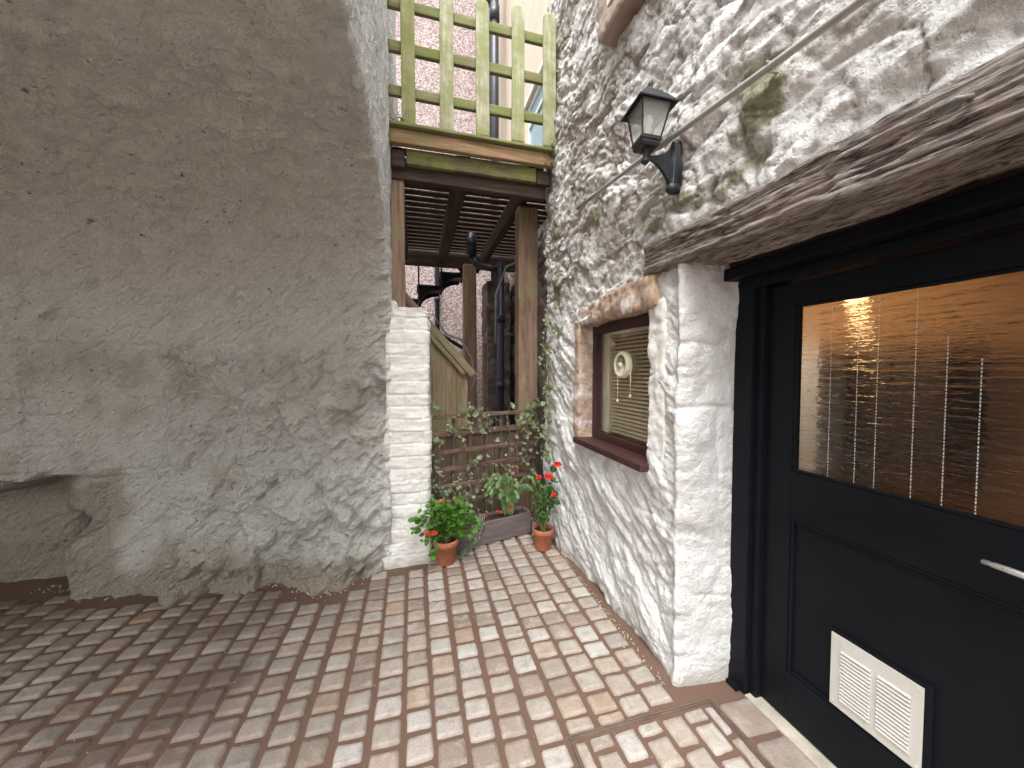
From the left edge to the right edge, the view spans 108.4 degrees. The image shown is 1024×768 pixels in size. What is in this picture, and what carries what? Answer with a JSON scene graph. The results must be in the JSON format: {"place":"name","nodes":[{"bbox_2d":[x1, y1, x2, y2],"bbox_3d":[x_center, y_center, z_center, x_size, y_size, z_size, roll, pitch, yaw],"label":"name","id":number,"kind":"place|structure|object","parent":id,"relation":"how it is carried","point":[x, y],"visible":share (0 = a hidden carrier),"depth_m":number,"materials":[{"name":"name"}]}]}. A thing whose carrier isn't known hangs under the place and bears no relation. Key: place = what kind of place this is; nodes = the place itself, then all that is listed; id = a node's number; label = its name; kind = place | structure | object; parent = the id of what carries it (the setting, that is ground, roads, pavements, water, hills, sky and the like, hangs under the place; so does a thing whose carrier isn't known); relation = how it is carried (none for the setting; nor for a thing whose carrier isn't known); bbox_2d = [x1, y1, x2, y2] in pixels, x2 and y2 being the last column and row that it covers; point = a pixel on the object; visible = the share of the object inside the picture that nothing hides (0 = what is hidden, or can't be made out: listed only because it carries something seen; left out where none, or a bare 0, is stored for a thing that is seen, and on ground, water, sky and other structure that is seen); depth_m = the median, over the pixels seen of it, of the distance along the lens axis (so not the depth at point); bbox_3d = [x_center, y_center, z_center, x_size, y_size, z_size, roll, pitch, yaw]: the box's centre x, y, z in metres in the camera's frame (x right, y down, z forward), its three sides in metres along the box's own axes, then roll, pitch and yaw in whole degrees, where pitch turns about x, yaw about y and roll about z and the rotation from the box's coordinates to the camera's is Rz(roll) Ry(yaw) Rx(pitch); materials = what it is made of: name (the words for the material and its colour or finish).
{"place":"outdoors","nodes":[
{"label":"outdoors","id":0,"kind":"place"},
{"bbox_2d":[0,521,671,767],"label":"paving","id":1,"kind":"structure","parent":0,"point":[453,753],"depth_m":1.88,"materials":[{"name":"stone"}]},
{"bbox_2d":[18,544,672,767],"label":"grit","id":2,"kind":"object","parent":1,"relation":"on","point":[662,682],"visible":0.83,"depth_m":2.49,"materials":[{"name":"brown gravel"}]},
{"bbox_2d":[408,495,480,566],"bbox_3d":[-0.527,1.160,2.932,0.572,0.547,0.330,-1,2,-15],"label":"potted plant","id":3,"kind":"object","parent":1,"relation":"on","point":[446,523],"visible":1,"depth_m":2.90,"materials":[{"name":"green plant"}]},
{"bbox_2d":[432,506,531,555],"bbox_3d":[-0.285,1.315,3.340,0.999,0.206,0.190,-1,2,-30],"label":"planter box","id":4,"kind":"object","parent":1,"relation":"on","point":[498,526],"visible":0.52,"depth_m":3.36,"materials":[{"name":"wood"}]},
{"bbox_2d":[431,472,480,515],"bbox_3d":[-0.514,1.019,3.167,0.501,0.555,0.192,-1,2,-15],"label":"leafy plant","id":5,"kind":"object","parent":4,"relation":"in","point":[458,487],"visible":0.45,"depth_m":3.16,"materials":[{"name":"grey plant"}]},
{"bbox_2d":[455,513,486,562],"bbox_3d":[-0.406,1.291,3.160,0.223,0.306,0.461,2,3,39],"label":"trailing plant","id":6,"kind":"object","parent":4,"relation":"in","point":[480,520],"visible":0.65,"depth_m":3.17,"materials":[{"name":"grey plant"}]},
{"bbox_2d":[484,465,535,516],"bbox_3d":[-0.029,0.966,3.331,0.518,0.529,0.393,-1,2,-15],"label":"leafy shrub","id":7,"kind":"object","parent":4,"relation":"on","point":[511,496],"visible":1,"depth_m":3.41,"materials":[{"name":"green plant"}]},
{"bbox_2d":[431,409,537,516],"bbox_3d":[-0.245,0.842,3.486,1.154,1.166,0.058,-1,2,-29],"label":"trellis","id":8,"kind":"object","parent":1,"relation":"on","point":[452,451],"visible":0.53,"depth_m":3.47,"materials":[{"name":"brown wood"}]},
{"bbox_2d":[431,397,540,513],"bbox_3d":[-0.248,0.668,3.417,1.200,1.058,0.133,-1,2,-29],"label":"ivy plant","id":9,"kind":"object","parent":8,"relation":"attached to","point":[535,426],"visible":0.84,"depth_m":3.41,"materials":[{"name":"green plant"}]},
{"bbox_2d":[530,460,561,551],"bbox_3d":[0.292,1.030,3.158,0.278,0.791,0.267,-1,2,-15],"label":"potted plant","id":10,"kind":"object","parent":1,"relation":"on","point":[543,531],"visible":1,"depth_m":3.15,"materials":[{"name":"green plant"}]},
{"bbox_2d":[566,698,771,767],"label":"access cover","id":11,"kind":"object","parent":1,"relation":"on","point":[665,752],"visible":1,"depth_m":1.53,"materials":[{"name":"stone"}]},
{"bbox_2d":[0,480,837,767],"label":"ground","id":12,"kind":"structure","parent":0,"point":[718,694],"depth_m":1.86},
{"bbox_2d":[0,0,397,609],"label":"vaulted building","id":13,"kind":"structure","parent":12,"relation":"on","point":[195,273],"depth_m":2.40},
{"bbox_2d":[367,300,431,570],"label":"brick pier","id":14,"kind":"structure","parent":12,"relation":"on","point":[408,439],"depth_m":2.90,"materials":[{"name":"white brick"}]},
{"bbox_2d":[406,293,476,483],"bbox_3d":[-0.784,0.200,3.836,0.847,2.424,0.120,-1,2,-15],"label":"timber stair","id":15,"kind":"object","parent":12,"relation":"on","point":[450,367],"visible":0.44,"depth_m":3.87,"materials":[{"name":"brown wood"}]},
{"bbox_2d":[388,119,554,518],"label":"timber deck","id":16,"kind":"structure","parent":12,"relation":"on","point":[426,240],"depth_m":3.76,"materials":[{"name":"brown wood"}]},
{"bbox_2d":[389,111,409,121],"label":"weed tuft","id":17,"kind":"object","parent":16,"relation":"on","point":[399,117],"visible":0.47,"depth_m":2.90,"materials":[{"name":"green plant"}]},
{"bbox_2d":[432,313,475,394],"bbox_3d":[-0.713,-0.365,4.560,0.539,1.008,0.034,0,2,-13],"label":"hanging hose","id":18,"kind":"object","parent":16,"relation":"hanging from","point":[465,347],"visible":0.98,"depth_m":4.58,"materials":[{"name":"brown rubber"}]},
{"bbox_2d":[387,0,555,147],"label":"picket fence","id":19,"kind":"object","parent":16,"relation":"on","point":[409,51],"visible":0.99,"depth_m":3.05,"materials":[{"name":"green wood"}]},
{"bbox_2d":[466,232,496,271],"bbox_3d":[-0.368,-1.763,4.966,0.487,0.494,0.136,0,2,0],"label":"drain trap","id":20,"kind":"object","parent":16,"relation":"attached to","point":[471,245],"visible":0.92,"depth_m":4.93,"materials":[{"name":"black plastic"}]},
{"bbox_2d":[494,262,514,342],"bbox_3d":[-0.021,-0.984,4.410,0.114,0.951,0.656,-2,3,-45],"label":"grey pipe","id":21,"kind":"object","parent":16,"relation":"attached to","point":[500,282],"visible":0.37,"depth_m":4.61,"materials":[{"name":"plastic"}]},
{"bbox_2d":[543,139,557,169],"bbox_3d":[0.339,-1.997,3.266,0.168,0.235,0.301,-1,2,-15],"label":"moss clump","id":22,"kind":"object","parent":16,"relation":"on","point":[552,155],"visible":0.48,"depth_m":3.21,"materials":[{"name":"green plant"}]},
{"bbox_2d":[395,0,551,484],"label":"pebbledash house","id":23,"kind":"structure","parent":12,"relation":"on","point":[427,75],"depth_m":6.77,"materials":[{"name":"white paint"}]},
{"bbox_2d":[434,191,439,337],"bbox_3d":[-1.406,-1.366,7.257,0.232,5.308,0.107,-1,2,-15],"label":"drainpipe","id":24,"kind":"object","parent":23,"relation":"attached to","point":[437,306],"visible":0.24,"depth_m":7.20,"materials":[{"name":"black plastic"}]},
{"bbox_2d":[406,266,479,349],"bbox_3d":[-1.926,-1.546,6.093,2.910,2.730,0.636,-1,2,-15],"label":"iron stair","id":25,"kind":"object","parent":23,"relation":"attached to","point":[445,280],"visible":0.26,"depth_m":6.05,"materials":[{"name":"black metal"}]},
{"bbox_2d":[486,0,499,281],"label":"soil pipe","id":26,"kind":"object","parent":23,"relation":"attached to","point":[494,11],"visible":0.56,"depth_m":6.49,"materials":[{"name":"black plastic"}]},
{"bbox_2d":[524,59,542,145],"bbox_3d":[0.428,-3.611,4.815,0.120,1.070,1.650,-1,2,-15],"label":"window","id":27,"kind":"structure","parent":23,"relation":"in","point":[535,132],"depth_m":5.18,"materials":[{"name":"white glass"}]},
{"bbox_2d":[431,424,526,518],"bbox_3d":[-0.330,0.918,3.521,1.070,1.012,0.056,-1,2,-30],"label":"board fence","id":28,"kind":"object","parent":12,"relation":"on","point":[478,439],"visible":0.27,"depth_m":3.51,"materials":[{"name":"brown wood"}]},
{"bbox_2d":[496,262,504,425],"bbox_3d":[-0.151,-0.131,5.023,0.124,3.000,0.124,-1,2,-15],"label":"waste pipe","id":29,"kind":"object","parent":12,"relation":"on","point":[500,385],"visible":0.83,"depth_m":4.97,"materials":[{"name":"black plastic"}]},
{"bbox_2d":[720,698,817,767],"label":"doorstep paving","id":30,"kind":"structure","parent":12,"relation":"on","point":[747,717],"depth_m":1.57,"materials":[{"name":"stone"}]},
{"bbox_2d":[543,0,1023,767],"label":"stone house","id":31,"kind":"structure","parent":12,"relation":"on","point":[785,442],"depth_m":1.42,"materials":[{"name":"white painted stone"},{"name":"weathered oak"},{"name":"black gloss paint"}]},
{"bbox_2d":[538,299,557,462],"bbox_3d":[0.312,-0.022,3.306,0.162,1.497,0.182,-1,2,-15],"label":"wall ivy","id":32,"kind":"object","parent":31,"relation":"attached to","point":[548,387],"depth_m":3.31,"materials":[{"name":"green plant"}]},
{"bbox_2d":[573,313,650,471],"bbox_3d":[0.892,-0.001,2.469,0.640,0.925,0.915,-1,2,-15],"label":"window","id":33,"kind":"structure","parent":31,"relation":"in","point":[621,363],"depth_m":2.42,"materials":[{"name":"brown glass"}]},
{"bbox_2d":[621,80,682,194],"bbox_3d":[0.674,-1.150,1.712,0.276,0.497,0.187,0,2,-10],"label":"wall lantern","id":34,"kind":"object","parent":31,"relation":"attached to","point":[650,107],"depth_m":1.71,"materials":[{"name":"black metal"}]},
{"bbox_2d":[576,0,869,209],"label":"conduit pipe","id":35,"kind":"object","parent":31,"relation":"attached to","point":[830,22],"visible":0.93,"depth_m":1.28,"materials":[{"name":"grey metal"}]},
{"bbox_2d":[761,229,1023,767],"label":"door","id":36,"kind":"structure","parent":31,"relation":"in","point":[893,600],"depth_m":1.24,"materials":[{"name":"black paint"}]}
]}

